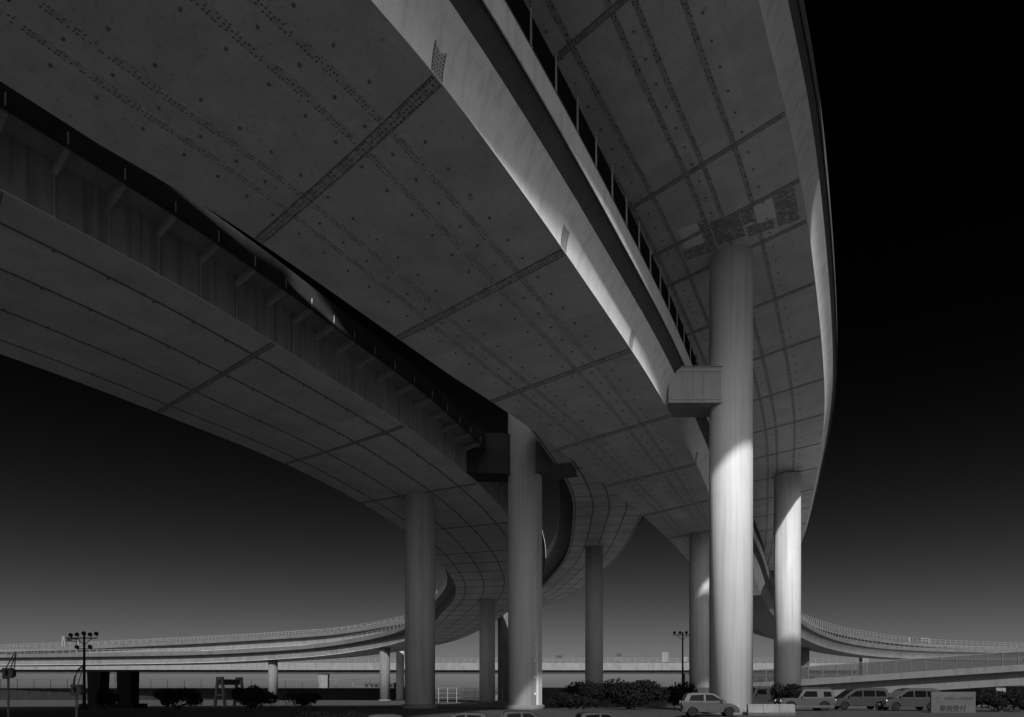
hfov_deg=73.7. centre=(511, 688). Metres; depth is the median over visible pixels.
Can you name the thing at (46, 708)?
ground
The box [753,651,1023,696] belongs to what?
viaduct
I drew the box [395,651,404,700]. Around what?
bridge column
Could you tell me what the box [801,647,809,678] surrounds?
concrete pier
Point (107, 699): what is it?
shrub
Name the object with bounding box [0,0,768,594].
viaduct
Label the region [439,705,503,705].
pavement
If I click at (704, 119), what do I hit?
viaduct
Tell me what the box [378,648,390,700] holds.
bridge column
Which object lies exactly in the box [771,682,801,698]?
shrub
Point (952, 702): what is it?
signboard
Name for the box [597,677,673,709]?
shrub
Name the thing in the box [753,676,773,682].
warehouse
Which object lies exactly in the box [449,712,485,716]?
parked car
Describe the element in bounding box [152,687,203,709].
shrub
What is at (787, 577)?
bridge column
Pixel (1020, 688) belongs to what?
boundary wall
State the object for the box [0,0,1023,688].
sky
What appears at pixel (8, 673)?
barrier post
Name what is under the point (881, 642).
viaduct
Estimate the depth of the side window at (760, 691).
59.83 m
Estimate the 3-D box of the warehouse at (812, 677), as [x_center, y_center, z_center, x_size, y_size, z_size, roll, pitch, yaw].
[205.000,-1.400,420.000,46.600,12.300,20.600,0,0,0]
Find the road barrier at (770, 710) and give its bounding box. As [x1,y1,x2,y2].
[746,704,794,715]
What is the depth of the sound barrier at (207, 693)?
233.41 m
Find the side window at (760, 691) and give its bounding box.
[756,689,766,693]
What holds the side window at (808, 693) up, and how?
in the off roader at (823, 699)
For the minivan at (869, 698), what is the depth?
54.71 m
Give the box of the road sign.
[662,652,667,661]
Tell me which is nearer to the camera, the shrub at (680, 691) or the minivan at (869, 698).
the minivan at (869, 698)
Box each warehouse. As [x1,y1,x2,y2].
[364,683,395,687]
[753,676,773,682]
[810,676,843,678]
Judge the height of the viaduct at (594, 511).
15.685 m
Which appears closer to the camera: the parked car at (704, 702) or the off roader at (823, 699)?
the parked car at (704, 702)
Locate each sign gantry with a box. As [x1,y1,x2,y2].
[61,636,79,645]
[907,637,929,643]
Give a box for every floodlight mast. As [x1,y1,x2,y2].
[68,631,98,709]
[673,631,687,683]
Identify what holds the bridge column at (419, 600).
on the ground
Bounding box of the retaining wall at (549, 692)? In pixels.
[542,687,807,706]
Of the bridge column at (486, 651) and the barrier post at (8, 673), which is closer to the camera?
the barrier post at (8, 673)
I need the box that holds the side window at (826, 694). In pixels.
[824,692,831,696]
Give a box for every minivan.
[833,688,889,709]
[874,688,938,710]
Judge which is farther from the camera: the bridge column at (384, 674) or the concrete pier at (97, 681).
the bridge column at (384, 674)
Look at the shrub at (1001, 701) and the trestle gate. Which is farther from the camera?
the trestle gate
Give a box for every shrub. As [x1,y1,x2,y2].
[95,690,120,709]
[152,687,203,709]
[231,684,278,710]
[283,690,322,709]
[289,711,370,716]
[547,692,599,709]
[558,680,611,707]
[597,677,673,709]
[663,681,699,707]
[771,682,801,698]
[975,688,1023,711]
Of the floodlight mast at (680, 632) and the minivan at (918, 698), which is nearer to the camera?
the minivan at (918, 698)
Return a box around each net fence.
[0,679,285,687]
[438,688,502,702]
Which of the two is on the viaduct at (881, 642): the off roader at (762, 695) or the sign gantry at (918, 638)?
the sign gantry at (918, 638)
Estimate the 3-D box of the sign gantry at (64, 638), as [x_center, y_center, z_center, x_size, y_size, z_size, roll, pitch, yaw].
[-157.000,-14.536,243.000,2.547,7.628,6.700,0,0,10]
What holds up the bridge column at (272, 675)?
on the ground
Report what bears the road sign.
on the viaduct at (461, 668)
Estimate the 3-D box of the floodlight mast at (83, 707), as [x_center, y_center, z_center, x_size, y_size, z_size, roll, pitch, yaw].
[-37.575,-1.610,60.000,2.582,6.873,0.500,0,0,0]
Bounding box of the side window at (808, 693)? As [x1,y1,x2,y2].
[803,691,817,696]
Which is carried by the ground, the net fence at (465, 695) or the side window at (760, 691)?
the net fence at (465, 695)
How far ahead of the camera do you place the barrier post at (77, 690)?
44.94 m
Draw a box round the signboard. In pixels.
[930,692,975,712]
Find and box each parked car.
[368,713,402,716]
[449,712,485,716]
[500,711,537,716]
[575,712,614,716]
[679,692,739,716]
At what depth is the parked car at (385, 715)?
35.82 m
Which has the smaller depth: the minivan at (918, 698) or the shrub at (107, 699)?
the minivan at (918, 698)
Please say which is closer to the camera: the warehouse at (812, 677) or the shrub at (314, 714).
the shrub at (314, 714)
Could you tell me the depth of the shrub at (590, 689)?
69.16 m
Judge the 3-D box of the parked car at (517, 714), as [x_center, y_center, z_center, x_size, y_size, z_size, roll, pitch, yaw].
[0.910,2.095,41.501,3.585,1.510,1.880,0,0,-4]
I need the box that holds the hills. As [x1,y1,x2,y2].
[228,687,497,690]
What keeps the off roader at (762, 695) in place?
on the ground
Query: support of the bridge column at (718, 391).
on the ground
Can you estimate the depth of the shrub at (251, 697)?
54.37 m
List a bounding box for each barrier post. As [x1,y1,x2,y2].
[2,651,16,716]
[70,665,83,716]
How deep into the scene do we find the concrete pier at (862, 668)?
256.80 m
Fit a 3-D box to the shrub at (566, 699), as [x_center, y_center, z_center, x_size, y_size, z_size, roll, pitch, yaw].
[5.139,1.036,56.947,4.585,1.695,1.975,0,0,0]
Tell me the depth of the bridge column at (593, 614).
95.31 m
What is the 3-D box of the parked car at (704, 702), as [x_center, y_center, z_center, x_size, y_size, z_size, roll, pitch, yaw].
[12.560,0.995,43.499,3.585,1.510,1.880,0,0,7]
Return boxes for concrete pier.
[79,671,116,707]
[110,671,147,707]
[114,674,116,687]
[318,674,329,687]
[684,674,688,686]
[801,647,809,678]
[859,658,868,674]
[974,686,1005,704]
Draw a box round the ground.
[0,691,1023,716]
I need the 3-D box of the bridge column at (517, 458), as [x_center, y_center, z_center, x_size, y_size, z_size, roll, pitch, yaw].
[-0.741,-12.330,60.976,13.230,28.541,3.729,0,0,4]
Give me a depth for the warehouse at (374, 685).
513.00 m
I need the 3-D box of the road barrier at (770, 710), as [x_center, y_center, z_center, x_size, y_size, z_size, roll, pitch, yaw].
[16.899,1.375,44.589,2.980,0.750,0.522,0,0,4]
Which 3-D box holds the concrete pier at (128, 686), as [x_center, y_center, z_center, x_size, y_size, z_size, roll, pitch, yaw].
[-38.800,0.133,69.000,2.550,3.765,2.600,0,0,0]
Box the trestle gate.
[213,677,245,707]
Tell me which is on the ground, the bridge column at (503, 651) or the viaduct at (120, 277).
the bridge column at (503, 651)
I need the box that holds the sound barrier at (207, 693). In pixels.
[0,688,404,699]
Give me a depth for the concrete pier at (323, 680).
303.50 m
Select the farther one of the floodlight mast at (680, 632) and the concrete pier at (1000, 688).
the concrete pier at (1000, 688)
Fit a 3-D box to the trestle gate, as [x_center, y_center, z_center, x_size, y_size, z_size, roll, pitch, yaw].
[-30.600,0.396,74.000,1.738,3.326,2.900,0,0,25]
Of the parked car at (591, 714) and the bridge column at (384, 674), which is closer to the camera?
the parked car at (591, 714)
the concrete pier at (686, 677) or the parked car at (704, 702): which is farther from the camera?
the concrete pier at (686, 677)
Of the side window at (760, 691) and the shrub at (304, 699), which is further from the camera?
the side window at (760, 691)
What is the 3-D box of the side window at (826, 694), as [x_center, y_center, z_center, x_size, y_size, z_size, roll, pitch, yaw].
[24.795,0.430,53.587,0.610,0.420,0.088,0,0,4]
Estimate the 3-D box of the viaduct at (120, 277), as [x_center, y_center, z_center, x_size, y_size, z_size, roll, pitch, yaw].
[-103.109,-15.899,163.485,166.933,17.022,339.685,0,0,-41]
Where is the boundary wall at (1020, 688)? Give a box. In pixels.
[889,686,1023,693]
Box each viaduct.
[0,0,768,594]
[0,81,545,666]
[0,428,643,653]
[0,658,857,673]
[524,0,836,570]
[753,570,1023,661]
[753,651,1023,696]
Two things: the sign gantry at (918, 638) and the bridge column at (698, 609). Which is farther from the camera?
the sign gantry at (918, 638)
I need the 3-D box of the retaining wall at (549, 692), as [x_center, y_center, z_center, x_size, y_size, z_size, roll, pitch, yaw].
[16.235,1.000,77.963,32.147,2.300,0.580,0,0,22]
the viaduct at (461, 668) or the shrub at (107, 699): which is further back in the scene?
the viaduct at (461, 668)
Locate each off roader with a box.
[753,686,776,703]
[774,688,835,710]
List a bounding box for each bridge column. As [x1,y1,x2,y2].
[268,660,278,700]
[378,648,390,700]
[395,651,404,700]
[401,492,438,708]
[466,413,577,709]
[478,599,496,703]
[496,612,507,701]
[585,546,602,683]
[666,244,752,714]
[689,532,708,686]
[774,472,800,686]
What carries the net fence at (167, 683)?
on the ground
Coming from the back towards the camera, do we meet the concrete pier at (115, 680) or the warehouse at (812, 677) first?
the warehouse at (812, 677)

